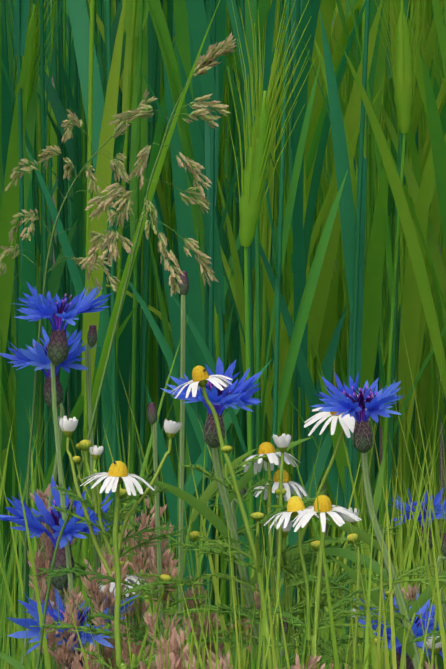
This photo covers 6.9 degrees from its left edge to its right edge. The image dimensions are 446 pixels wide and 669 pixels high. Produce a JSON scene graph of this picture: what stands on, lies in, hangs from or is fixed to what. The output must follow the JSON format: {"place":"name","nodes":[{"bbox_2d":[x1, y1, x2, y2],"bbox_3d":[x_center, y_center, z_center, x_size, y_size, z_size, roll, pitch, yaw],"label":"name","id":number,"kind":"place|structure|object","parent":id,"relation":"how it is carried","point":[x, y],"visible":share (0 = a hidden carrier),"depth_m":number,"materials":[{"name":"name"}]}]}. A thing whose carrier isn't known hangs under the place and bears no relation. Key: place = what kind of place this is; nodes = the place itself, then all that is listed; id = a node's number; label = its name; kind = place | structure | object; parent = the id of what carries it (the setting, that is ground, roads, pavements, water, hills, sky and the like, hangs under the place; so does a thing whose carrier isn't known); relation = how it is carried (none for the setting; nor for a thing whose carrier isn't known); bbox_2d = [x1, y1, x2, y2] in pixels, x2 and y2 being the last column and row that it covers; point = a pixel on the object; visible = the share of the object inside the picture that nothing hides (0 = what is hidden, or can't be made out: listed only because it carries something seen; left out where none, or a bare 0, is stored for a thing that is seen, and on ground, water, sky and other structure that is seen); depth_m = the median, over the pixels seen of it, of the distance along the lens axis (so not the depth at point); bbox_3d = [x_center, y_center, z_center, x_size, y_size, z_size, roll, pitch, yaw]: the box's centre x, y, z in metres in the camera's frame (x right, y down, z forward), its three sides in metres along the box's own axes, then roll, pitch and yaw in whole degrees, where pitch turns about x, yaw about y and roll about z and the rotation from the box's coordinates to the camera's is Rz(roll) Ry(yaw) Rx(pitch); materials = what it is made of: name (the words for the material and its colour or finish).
{"place":"outdoors","nodes":[
{"label":"outdoors","id":0,"kind":"place"},
{"bbox_2d":[40,77,444,662],"bbox_3d":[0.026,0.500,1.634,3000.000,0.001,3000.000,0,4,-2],"label":"ground","id":1,"kind":"structure","parent":0,"point":[442,445],"depth_m":5.99,"materials":[{"name":"green plant"}]},
{"bbox_2d":[0,89,157,665],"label":"panicle grass","id":2,"kind":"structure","parent":1,"relation":"on","point":[117,163],"depth_m":1.75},
{"bbox_2d":[30,416,209,668],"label":"chamomile plant","id":3,"kind":"object","parent":1,"relation":"on","point":[117,474],"visible":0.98,"depth_m":1.60,"materials":[{"name":"green plant"}]},
{"bbox_2d":[36,32,236,668],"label":"panicle grass","id":4,"kind":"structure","parent":1,"relation":"on","point":[207,62],"depth_m":1.61,"materials":[{"name":"beige plant"}]},
{"bbox_2d":[26,473,364,668],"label":"grass blades","id":5,"kind":"object","parent":1,"relation":"on","point":[302,639],"depth_m":1.61,"materials":[{"name":"green plant"}]},
{"bbox_2d":[0,0,445,668],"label":"barley plants","id":6,"kind":"object","parent":1,"relation":"on","point":[316,230],"visible":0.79,"depth_m":2.62,"materials":[{"name":"green plant"}]},
{"bbox_2d":[0,271,445,668],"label":"cornflowers","id":7,"kind":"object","parent":1,"relation":"on","point":[52,354],"depth_m":1.70,"materials":[{"name":"blue plant"}]},
{"bbox_2d":[0,312,445,668],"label":"grass blades","id":8,"kind":"object","parent":1,"relation":"on","point":[29,659],"visible":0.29,"depth_m":2.22,"materials":[{"name":"green plant"}]},
{"bbox_2d":[28,483,419,668],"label":"pink grass heads","id":9,"kind":"object","parent":1,"relation":"on","point":[61,654],"depth_m":1.71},
{"bbox_2d":[35,465,445,668],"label":"chamomile foliage","id":10,"kind":"object","parent":1,"relation":"on","point":[356,613],"visible":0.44,"depth_m":1.63,"materials":[{"name":"green plant"}]},
{"bbox_2d":[135,357,346,668],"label":"cornflower plant","id":11,"kind":"object","parent":1,"relation":"on","point":[221,401],"visible":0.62,"depth_m":1.62,"materials":[{"name":"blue plant"}]},
{"bbox_2d":[166,365,325,668],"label":"chamomile plant","id":12,"kind":"object","parent":1,"relation":"on","point":[200,378],"visible":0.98,"depth_m":1.59,"materials":[{"name":"green plant"}]},
{"bbox_2d":[50,568,441,668],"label":"chamomile flowers","id":13,"kind":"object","parent":1,"relation":"on","point":[133,580],"depth_m":1.71,"materials":[{"name":"white plant"}]},
{"bbox_2d":[62,425,445,668],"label":"grass blades","id":14,"kind":"object","parent":1,"relation":"on","point":[376,664],"depth_m":0.97,"materials":[{"name":"green plant"}]},
{"bbox_2d":[178,434,384,668],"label":"chamomile plant","id":15,"kind":"object","parent":1,"relation":"on","point":[285,486],"visible":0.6,"depth_m":1.61,"materials":[{"name":"green plant"}]},
{"bbox_2d":[137,610,433,668],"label":"pink grass heads","id":16,"kind":"object","parent":1,"relation":"on","point":[175,658],"depth_m":1.41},
{"bbox_2d":[213,395,369,668],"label":"chamomile plant","id":17,"kind":"object","parent":1,"relation":"on","point":[347,422],"visible":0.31,"depth_m":1.64,"materials":[{"name":"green plant"}]},
{"bbox_2d":[264,495,365,668],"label":"chamomile plant","id":18,"kind":"object","parent":1,"relation":"on","point":[299,512],"visible":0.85,"depth_m":1.47,"materials":[{"name":"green plant"}]},
{"bbox_2d":[264,372,445,668],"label":"cornflower plant","id":19,"kind":"object","parent":1,"relation":"on","point":[339,402],"visible":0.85,"depth_m":1.60,"materials":[{"name":"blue plant"}]}
]}

